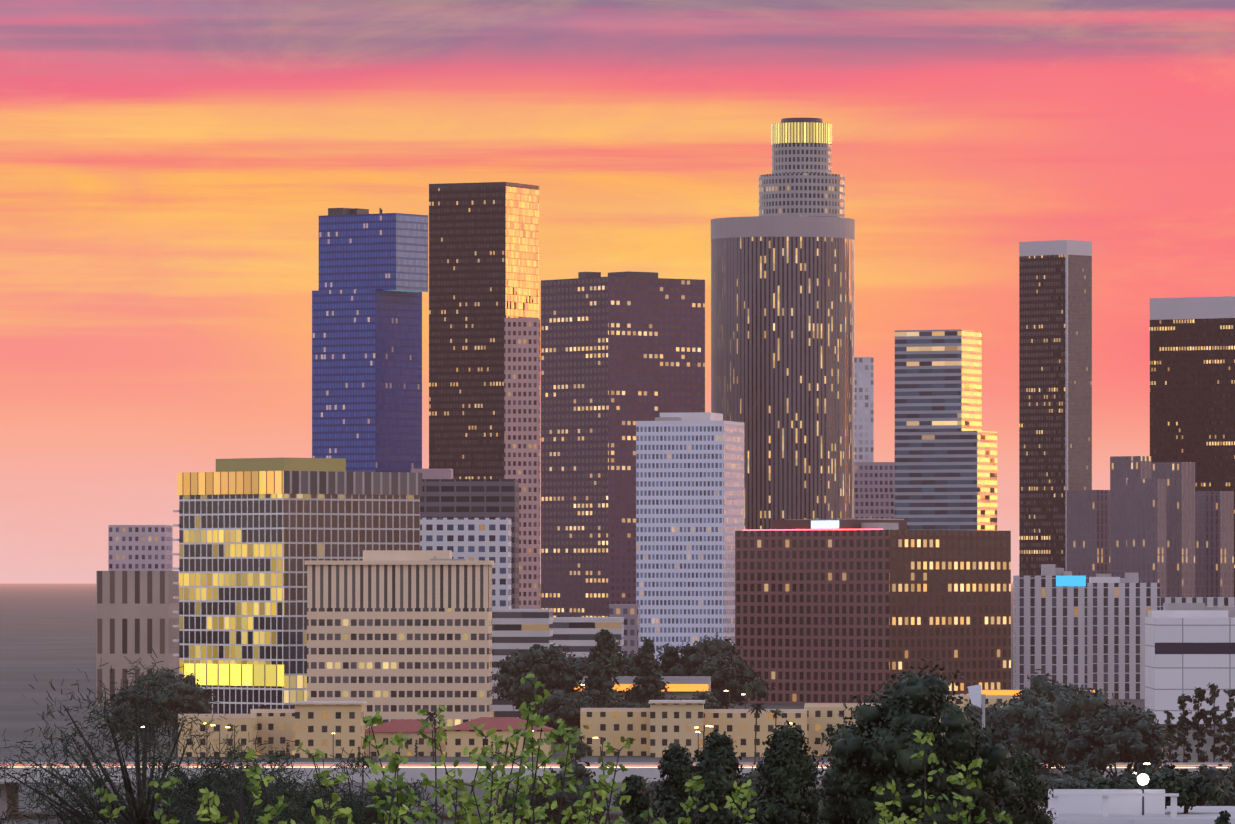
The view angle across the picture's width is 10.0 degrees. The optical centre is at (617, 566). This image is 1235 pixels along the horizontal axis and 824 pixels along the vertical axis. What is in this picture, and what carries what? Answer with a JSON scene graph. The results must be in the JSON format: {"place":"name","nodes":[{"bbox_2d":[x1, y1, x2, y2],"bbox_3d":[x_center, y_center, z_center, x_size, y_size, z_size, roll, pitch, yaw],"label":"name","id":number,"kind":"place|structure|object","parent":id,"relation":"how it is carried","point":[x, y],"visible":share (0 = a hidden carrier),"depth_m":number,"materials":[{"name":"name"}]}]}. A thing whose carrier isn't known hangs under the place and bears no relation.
{"place":"outdoors","nodes":[
{"label":"outdoors","id":0,"kind":"place"},
{"bbox_2d":[429,182,538,478],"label":"tower","id":1,"kind":"structure","parent":0,"point":[483,262],"depth_m":3210.66,"materials":[{"name":"glass"}]},
{"bbox_2d":[0,762,1232,782],"bbox_3d":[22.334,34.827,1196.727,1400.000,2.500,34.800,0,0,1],"label":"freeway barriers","id":2,"kind":"object","parent":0,"point":[411,770],"visible":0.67,"depth_m":1180.83,"materials":[{"name":"concrete"}]},
{"bbox_2d":[0,584,1234,823],"bbox_3d":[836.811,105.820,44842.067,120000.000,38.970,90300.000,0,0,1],"label":"ground","id":3,"kind":"structure","parent":0,"point":[46,634],"depth_m":2370.55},
{"bbox_2d":[96,571,178,705],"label":"building","id":4,"kind":"structure","parent":3,"relation":"on","point":[137,618],"depth_m":2253.29,"materials":[{"name":"concrete"}]},
{"bbox_2d":[96,776,181,823],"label":"leafy branches","id":5,"kind":"object","parent":3,"relation":"on","point":[108,798],"visible":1,"depth_m":55.47,"materials":[{"name":"green plant"}]},
{"bbox_2d":[108,525,172,570],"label":"building","id":6,"kind":"structure","parent":3,"relation":"on","point":[140,547],"depth_m":2703.95,"materials":[{"name":"concrete"}]},
{"bbox_2d":[0,647,297,823],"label":"tree","id":7,"kind":"object","parent":3,"relation":"on","point":[135,809],"visible":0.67,"depth_m":139.37,"materials":[{"name":"green plant"}]},
{"bbox_2d":[145,679,217,744],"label":"tree","id":8,"kind":"object","parent":3,"relation":"on","point":[185,692],"visible":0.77,"depth_m":1716.82,"materials":[{"name":"green plant"}]},
{"bbox_2d":[178,716,256,756],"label":"apartment","id":9,"kind":"structure","parent":3,"relation":"on","point":[246,726],"depth_m":1601.91,"materials":[{"name":"paint"}]},
{"bbox_2d":[197,787,239,823],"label":"leafy branch","id":10,"kind":"object","parent":3,"relation":"on","point":[212,814],"visible":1,"depth_m":49.99,"materials":[{"name":"green plant"}]},
{"bbox_2d":[142,729,330,823],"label":"bush","id":11,"kind":"object","parent":3,"relation":"on","point":[179,799],"visible":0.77,"depth_m":125.21,"materials":[{"name":"green plant"}]},
{"bbox_2d":[250,713,294,754],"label":"apartment","id":12,"kind":"structure","parent":3,"relation":"on","point":[276,730],"depth_m":1616.67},
{"bbox_2d":[179,494,419,713],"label":"block","id":13,"kind":"structure","parent":3,"relation":"on","point":[243,558],"depth_m":2016.52,"materials":[{"name":"glass"}]},
{"bbox_2d":[183,663,283,685],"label":"lit windows","id":14,"kind":"structure","parent":13,"relation":"attached to","point":[245,674],"depth_m":2016.75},
{"bbox_2d":[216,458,345,471],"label":"rooftop penthouse","id":15,"kind":"object","parent":13,"relation":"attached to","point":[279,464],"visible":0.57,"depth_m":2011.42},
{"bbox_2d":[177,471,421,494],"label":"floor","id":16,"kind":"structure","parent":13,"relation":"attached to","point":[299,482],"depth_m":2018.99,"materials":[{"name":"glass"}]},
{"bbox_2d":[295,704,364,757],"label":"apartment","id":17,"kind":"structure","parent":3,"relation":"on","point":[316,726],"depth_m":1591.43,"materials":[{"name":"paint"}]},
{"bbox_2d":[314,772,353,823],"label":"leafy branch","id":18,"kind":"object","parent":3,"relation":"on","point":[343,812],"visible":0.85,"depth_m":52.43,"materials":[{"name":"green plant"}]},
{"bbox_2d":[258,747,444,823],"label":"bush","id":19,"kind":"object","parent":3,"relation":"on","point":[356,818],"visible":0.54,"depth_m":120.01,"materials":[{"name":"green plant"}]},
{"bbox_2d":[245,742,457,823],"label":"leafy branches","id":20,"kind":"object","parent":3,"relation":"on","point":[281,805],"visible":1,"depth_m":52.39,"materials":[{"name":"green plant"}]},
{"bbox_2d":[312,289,421,471],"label":"tower","id":21,"kind":"structure","parent":3,"relation":"on","point":[366,380],"depth_m":3314.64,"materials":[{"name":"blue glass"}]},
{"bbox_2d":[319,213,427,291],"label":"skyscraper upper section","id":22,"kind":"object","parent":21,"relation":"on","point":[386,251],"visible":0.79,"depth_m":3314.64,"materials":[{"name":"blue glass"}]},
{"bbox_2d":[241,723,496,823],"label":"leafy branches","id":23,"kind":"object","parent":3,"relation":"on","point":[393,765],"visible":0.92,"depth_m":53.91,"materials":[{"name":"green plant"}]},
{"bbox_2d":[307,608,491,728],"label":"block","id":24,"kind":"structure","parent":3,"relation":"on","point":[390,664],"depth_m":1851.34,"materials":[{"name":"concrete"}]},
{"bbox_2d":[307,565,491,607],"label":"block fins","id":25,"kind":"object","parent":24,"relation":"attached to","point":[399,586],"visible":1,"depth_m":1851.40,"materials":[{"name":"concrete"}]},
{"bbox_2d":[305,561,493,564],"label":"roof parapet","id":26,"kind":"structure","parent":24,"relation":"attached to","point":[399,562],"depth_m":1850.69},
{"bbox_2d":[363,550,451,560],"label":"rooftop penthouse","id":27,"kind":"object","parent":24,"relation":"attached to","point":[398,555],"visible":0.64,"depth_m":1857.38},
{"bbox_2d":[365,732,444,755],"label":"apartment","id":28,"kind":"structure","parent":3,"relation":"on","point":[423,749],"depth_m":1606.10,"materials":[{"name":"paint"}]},
{"bbox_2d":[365,720,444,731],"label":"roof","id":29,"kind":"structure","parent":28,"relation":"attached to","point":[403,726],"depth_m":1608.85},
{"bbox_2d":[362,706,461,823],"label":"leafy branches","id":30,"kind":"object","parent":3,"relation":"on","point":[440,734],"visible":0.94,"depth_m":55.27,"materials":[{"name":"green plant"}]},
{"bbox_2d":[420,518,510,608],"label":"block","id":31,"kind":"structure","parent":3,"relation":"on","point":[478,539],"depth_m":2151.21,"materials":[{"name":"concrete"}]},
{"bbox_2d":[420,479,518,608],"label":"office building","id":32,"kind":"structure","parent":3,"relation":"on","point":[469,498],"depth_m":2351.40,"materials":[{"name":"concrete"}]},
{"bbox_2d":[437,753,509,823],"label":"leafy branches","id":33,"kind":"object","parent":3,"relation":"on","point":[490,786],"visible":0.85,"depth_m":50.94,"materials":[{"name":"green plant"}]},
{"bbox_2d":[450,778,506,823],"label":"leafy branch","id":34,"kind":"object","parent":3,"relation":"on","point":[471,819],"visible":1,"depth_m":49.84,"materials":[{"name":"green plant"}]},
{"bbox_2d":[420,689,559,823],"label":"leafy branches","id":35,"kind":"object","parent":3,"relation":"on","point":[544,759],"visible":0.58,"depth_m":58.73,"materials":[{"name":"green plant"}]},
{"bbox_2d":[445,730,550,756],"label":"apartment","id":36,"kind":"structure","parent":3,"relation":"on","point":[457,742],"depth_m":1600.80,"materials":[{"name":"paint"}]},
{"bbox_2d":[444,717,553,729],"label":"roof","id":37,"kind":"structure","parent":36,"relation":"attached to","point":[499,723],"depth_m":1603.92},
{"bbox_2d":[458,673,544,823],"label":"leafy branch","id":38,"kind":"object","parent":3,"relation":"on","point":[525,754],"visible":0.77,"depth_m":55.92,"materials":[{"name":"green plant"}]},
{"bbox_2d":[504,318,539,608],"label":"skyscraper","id":39,"kind":"structure","parent":3,"relation":"on","point":[522,401],"depth_m":3001.38,"materials":[{"name":"concrete"}]},
{"bbox_2d":[492,609,552,717],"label":"building","id":40,"kind":"structure","parent":3,"relation":"on","point":[522,630],"depth_m":2050.89,"materials":[{"name":"concrete"}]},
{"bbox_2d":[491,643,585,714],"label":"tree","id":41,"kind":"object","parent":3,"relation":"on","point":[548,668],"visible":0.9,"depth_m":1732.37,"materials":[{"name":"green plant"}]},
{"bbox_2d":[477,725,608,823],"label":"leafy branches","id":42,"kind":"object","parent":3,"relation":"on","point":[569,737],"visible":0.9,"depth_m":53.79,"materials":[{"name":"green plant"}]},
{"bbox_2d":[497,757,611,823],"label":"bush","id":43,"kind":"object","parent":3,"relation":"on","point":[571,799],"visible":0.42,"depth_m":933.12,"materials":[{"name":"green plant"}]},
{"bbox_2d":[535,687,598,746],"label":"tree","id":44,"kind":"object","parent":3,"relation":"on","point":[560,705],"visible":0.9,"depth_m":1654.76,"materials":[{"name":"green plant"}]},
{"bbox_2d":[508,714,630,823],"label":"leafy branches","id":45,"kind":"object","parent":3,"relation":"on","point":[567,812],"visible":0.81,"depth_m":57.40,"materials":[{"name":"green plant"}]},
{"bbox_2d":[553,617,623,662],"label":"building","id":46,"kind":"structure","parent":3,"relation":"on","point":[573,635],"depth_m":2150.56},
{"bbox_2d":[575,629,629,706],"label":"tree","id":47,"kind":"object","parent":3,"relation":"on","point":[603,665],"visible":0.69,"depth_m":1730.90,"materials":[{"name":"green plant"}]},
{"bbox_2d":[580,712,649,755],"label":"apartment","id":48,"kind":"structure","parent":3,"relation":"on","point":[612,728],"depth_m":1610.21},
{"bbox_2d":[541,277,704,616],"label":"tower","id":49,"kind":"structure","parent":3,"relation":"on","point":[620,356],"depth_m":3116.14,"materials":[{"name":"brown stone"}]},
{"bbox_2d":[609,604,639,656],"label":"building","id":50,"kind":"structure","parent":3,"relation":"on","point":[630,613],"depth_m":2400.32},
{"bbox_2d":[612,774,654,823],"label":"tree","id":51,"kind":"object","parent":3,"relation":"on","point":[635,806],"visible":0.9,"depth_m":269.88,"materials":[{"name":"green plant"}]},
{"bbox_2d":[569,676,710,740],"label":"lit pavilion","id":52,"kind":"structure","parent":3,"relation":"on","point":[678,680],"depth_m":1762.17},
{"bbox_2d":[623,636,669,707],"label":"tree","id":53,"kind":"object","parent":3,"relation":"on","point":[649,684],"visible":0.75,"depth_m":1743.61,"materials":[{"name":"green plant"}]},
{"bbox_2d":[598,736,717,823],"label":"leafy branches","id":54,"kind":"object","parent":3,"relation":"on","point":[687,804],"visible":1,"depth_m":55.26,"materials":[{"name":"green plant"}]},
{"bbox_2d":[648,742,695,823],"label":"tree","id":55,"kind":"object","parent":3,"relation":"on","point":[676,764],"visible":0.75,"depth_m":261.53,"materials":[{"name":"green plant"}]},
{"bbox_2d":[650,703,703,756],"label":"apartment","id":56,"kind":"structure","parent":3,"relation":"on","point":[677,723],"depth_m":1594.97,"materials":[{"name":"paint"}]},
{"bbox_2d":[636,424,743,661],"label":"tower","id":57,"kind":"structure","parent":3,"relation":"on","point":[689,500],"depth_m":2704.13,"materials":[{"name":"white paint"}]},
{"bbox_2d":[657,632,742,690],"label":"tree","id":58,"kind":"object","parent":3,"relation":"on","point":[697,654],"visible":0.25,"depth_m":1857.24,"materials":[{"name":"green plant"}]},
{"bbox_2d":[684,775,756,823],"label":"leafy branches","id":59,"kind":"object","parent":3,"relation":"on","point":[738,797],"visible":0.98,"depth_m":56.08,"materials":[{"name":"green plant"}]},
{"bbox_2d":[684,729,758,823],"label":"tree","id":60,"kind":"object","parent":3,"relation":"on","point":[717,767],"visible":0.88,"depth_m":255.29,"materials":[{"name":"green plant"}]},
{"bbox_2d":[692,653,775,708],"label":"tree","id":61,"kind":"object","parent":3,"relation":"on","point":[738,676],"visible":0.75,"depth_m":1790.92,"materials":[{"name":"green plant"}]},
{"bbox_2d":[704,713,806,756],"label":"apartment","id":62,"kind":"structure","parent":3,"relation":"on","point":[739,728],"depth_m":1599.65,"materials":[{"name":"paint"}]},
{"bbox_2d":[738,720,823,823],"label":"tree","id":63,"kind":"object","parent":3,"relation":"on","point":[788,765],"visible":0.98,"depth_m":249.34,"materials":[{"name":"green plant"}]},
{"bbox_2d":[711,237,853,529],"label":"tower shaft","id":64,"kind":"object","parent":3,"relation":"on","point":[782,349],"visible":0.67,"depth_m":3202.92,"materials":[{"name":"concrete"}]},
{"bbox_2d":[711,216,854,239],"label":"tower band","id":65,"kind":"object","parent":64,"relation":"attached to","point":[783,226],"visible":0.83,"depth_m":3203.59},
{"bbox_2d":[759,173,844,217],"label":"tower tier","id":66,"kind":"object","parent":64,"relation":"on","point":[804,194],"visible":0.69,"depth_m":3215.02,"materials":[{"name":"concrete"}]},
{"bbox_2d":[772,143,831,173],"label":"upper tower tier","id":67,"kind":"object","parent":66,"relation":"on","point":[801,157],"visible":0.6,"depth_m":3220.36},
{"bbox_2d":[771,122,831,144],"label":"skyscraper crown","id":68,"kind":"object","parent":67,"relation":"on","point":[802,132],"visible":0.88,"depth_m":3220.06},
{"bbox_2d":[804,706,876,755],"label":"apartment","id":69,"kind":"structure","parent":3,"relation":"on","point":[819,719],"depth_m":1609.34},
{"bbox_2d":[854,357,873,461],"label":"building","id":70,"kind":"structure","parent":3,"relation":"on","point":[863,409],"depth_m":3598.44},
{"bbox_2d":[735,530,1010,704],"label":"block","id":71,"kind":"structure","parent":3,"relation":"on","point":[833,616],"depth_m":2271.02,"materials":[{"name":"concrete"}]},
{"bbox_2d":[772,519,906,529],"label":"rooftop structure","id":72,"kind":"object","parent":71,"relation":"on","point":[806,524],"visible":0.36,"depth_m":2277.75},
{"bbox_2d":[854,462,894,493],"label":"block","id":73,"kind":"structure","parent":3,"relation":"on","point":[874,477],"depth_m":3398.37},
{"bbox_2d":[854,494,894,518],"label":"block","id":74,"kind":"structure","parent":3,"relation":"on","point":[878,506],"depth_m":3348.36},
{"bbox_2d":[802,659,1029,823],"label":"tree","id":75,"kind":"object","parent":3,"relation":"on","point":[882,753],"visible":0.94,"depth_m":238.40,"materials":[{"name":"green plant"}]},
{"bbox_2d":[879,758,985,823],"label":"leafy branch","id":76,"kind":"object","parent":3,"relation":"on","point":[968,782],"visible":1,"depth_m":58.43,"materials":[{"name":"green plant"}]},
{"bbox_2d":[870,730,1012,823],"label":"leafy branch","id":77,"kind":"object","parent":3,"relation":"on","point":[999,817],"visible":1,"depth_m":60.29,"materials":[{"name":"green plant"}]},
{"bbox_2d":[895,431,996,530],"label":"tower","id":78,"kind":"structure","parent":3,"relation":"on","point":[945,480],"depth_m":3105.71,"materials":[{"name":"glass"}]},
{"bbox_2d":[895,329,981,430],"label":"tower","id":79,"kind":"structure","parent":78,"relation":"on","point":[938,380],"depth_m":3124.75,"materials":[{"name":"glass"}]},
{"bbox_2d":[942,706,1021,773],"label":"tree","id":80,"kind":"object","parent":3,"relation":"on","point":[993,720],"visible":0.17,"depth_m":1162.60,"materials":[{"name":"green plant"}]},
{"bbox_2d":[991,751,1056,823],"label":"tree","id":81,"kind":"object","parent":3,"relation":"on","point":[1027,810],"visible":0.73,"depth_m":284.16,"materials":[{"name":"green plant"}]},
{"bbox_2d":[986,687,1090,775],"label":"tree","id":82,"kind":"object","parent":3,"relation":"on","point":[1041,735],"visible":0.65,"depth_m":1165.41,"materials":[{"name":"green plant"}]},
{"bbox_2d":[1007,669,1072,703],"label":"tree","id":83,"kind":"object","parent":3,"relation":"on","point":[1043,686],"visible":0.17,"depth_m":1387.47,"materials":[{"name":"green plant"}]},
{"bbox_2d":[1013,576,1086,689],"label":"office building","id":84,"kind":"structure","parent":3,"relation":"on","point":[1049,626],"depth_m":2347.70,"materials":[{"name":"concrete"}]},
{"bbox_2d":[1019,254,1091,575],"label":"tower","id":85,"kind":"structure","parent":3,"relation":"on","point":[1041,409],"depth_m":3305.98,"materials":[{"name":"brown glass"}]},
{"bbox_2d":[1019,240,1091,255],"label":"tower top","id":86,"kind":"structure","parent":85,"relation":"on","point":[1054,247],"depth_m":3305.44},
{"bbox_2d":[1065,254,1067,570],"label":"building corner strip","id":87,"kind":"object","parent":85,"relation":"attached to","point":[1066,372],"visible":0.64,"depth_m":3295.22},
{"bbox_2d":[993,687,1123,762],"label":"tree","id":88,"kind":"object","parent":3,"relation":"on","point":[1071,710],"visible":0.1,"depth_m":1213.26,"materials":[{"name":"green plant"}]},
{"bbox_2d":[1067,490,1109,582],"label":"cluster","id":89,"kind":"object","parent":3,"relation":"on","point":[1088,533],"visible":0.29,"depth_m":2941.21,"materials":[{"name":"glass"}]},
{"bbox_2d":[1053,701,1176,777],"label":"tree","id":90,"kind":"object","parent":3,"relation":"on","point":[1137,736],"visible":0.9,"depth_m":1139.48,"materials":[{"name":"green plant"}]},
{"bbox_2d":[1087,583,1159,698],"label":"office building","id":91,"kind":"structure","parent":3,"relation":"on","point":[1117,613],"depth_m":2377.22,"materials":[{"name":"concrete"}]},
{"bbox_2d":[1110,456,1151,577],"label":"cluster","id":92,"kind":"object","parent":3,"relation":"on","point":[1123,469],"visible":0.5,"depth_m":2903.95,"materials":[{"name":"glass"}]},
{"bbox_2d":[1038,789,1234,823],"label":"building","id":93,"kind":"structure","parent":3,"relation":"on","point":[1096,806],"depth_m":304.60,"materials":[{"name":"white paint"}]},
{"bbox_2d":[1147,765,1231,812],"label":"terrace shrub","id":94,"kind":"object","parent":93,"relation":"on","point":[1194,790],"visible":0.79,"depth_m":305.32,"materials":[{"name":"green plant"}]},
{"bbox_2d":[1127,479,1166,596],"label":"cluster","id":95,"kind":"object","parent":3,"relation":"on","point":[1146,529],"visible":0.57,"depth_m":2850.12,"materials":[{"name":"grey glass"}]},
{"bbox_2d":[1152,462,1194,596],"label":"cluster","id":96,"kind":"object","parent":3,"relation":"on","point":[1179,477],"visible":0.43,"depth_m":2929.38,"materials":[{"name":"grey glass"}]},
{"bbox_2d":[1173,694,1193,762],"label":"slim tree","id":97,"kind":"object","parent":3,"relation":"on","point":[1183,719],"visible":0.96,"depth_m":1347.63,"materials":[{"name":"green plant"}]},
{"bbox_2d":[1145,617,1234,723],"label":"block","id":98,"kind":"structure","parent":3,"relation":"on","point":[1170,679],"depth_m":1947.37,"materials":[{"name":"concrete"}]},
{"bbox_2d":[1148,610,1227,617],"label":"parapet","id":99,"kind":"structure","parent":98,"relation":"on","point":[1187,613],"depth_m":1962.36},
{"bbox_2d":[1155,643,1234,653],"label":"window band","id":100,"kind":"object","parent":98,"relation":"attached to","point":[1194,648],"visible":1,"depth_m":1947.28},
{"bbox_2d":[1150,318,1234,596],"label":"tower","id":101,"kind":"structure","parent":3,"relation":"on","point":[1192,390],"depth_m":3416.90,"materials":[{"name":"brown glass"}]},
{"bbox_2d":[1150,296,1234,319],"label":"tower band","id":102,"kind":"object","parent":101,"relation":"attached to","point":[1192,308],"visible":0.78,"depth_m":3418.17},
{"bbox_2d":[1160,597,1234,609],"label":"building","id":103,"kind":"structure","parent":3,"relation":"on","point":[1218,601],"depth_m":2406.66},
{"bbox_2d":[1185,687,1211,762],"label":"slim tree","id":104,"kind":"object","parent":3,"relation":"on","point":[1199,734],"visible":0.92,"depth_m":1359.65,"materials":[{"name":"green plant"}]},
{"bbox_2d":[1169,759,1234,805],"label":"bush","id":105,"kind":"object","parent":3,"relation":"on","point":[1213,774],"visible":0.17,"depth_m":850.42,"materials":[{"name":"green plant"}]},
{"bbox_2d":[1195,491,1233,596],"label":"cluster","id":106,"kind":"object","parent":3,"relation":"on","point":[1214,543],"visible":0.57,"depth_m":2959.88,"materials":[{"name":"grey glass"}]},
{"bbox_2d":[1203,682,1228,762],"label":"slim tree","id":107,"kind":"object","parent":3,"relation":"on","point":[1216,718],"visible":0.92,"depth_m":1371.74,"materials":[{"name":"green plant"}]},
{"bbox_2d":[0,0,1234,583],"label":"sky","id":108,"kind":"structure","parent":0,"point":[169,169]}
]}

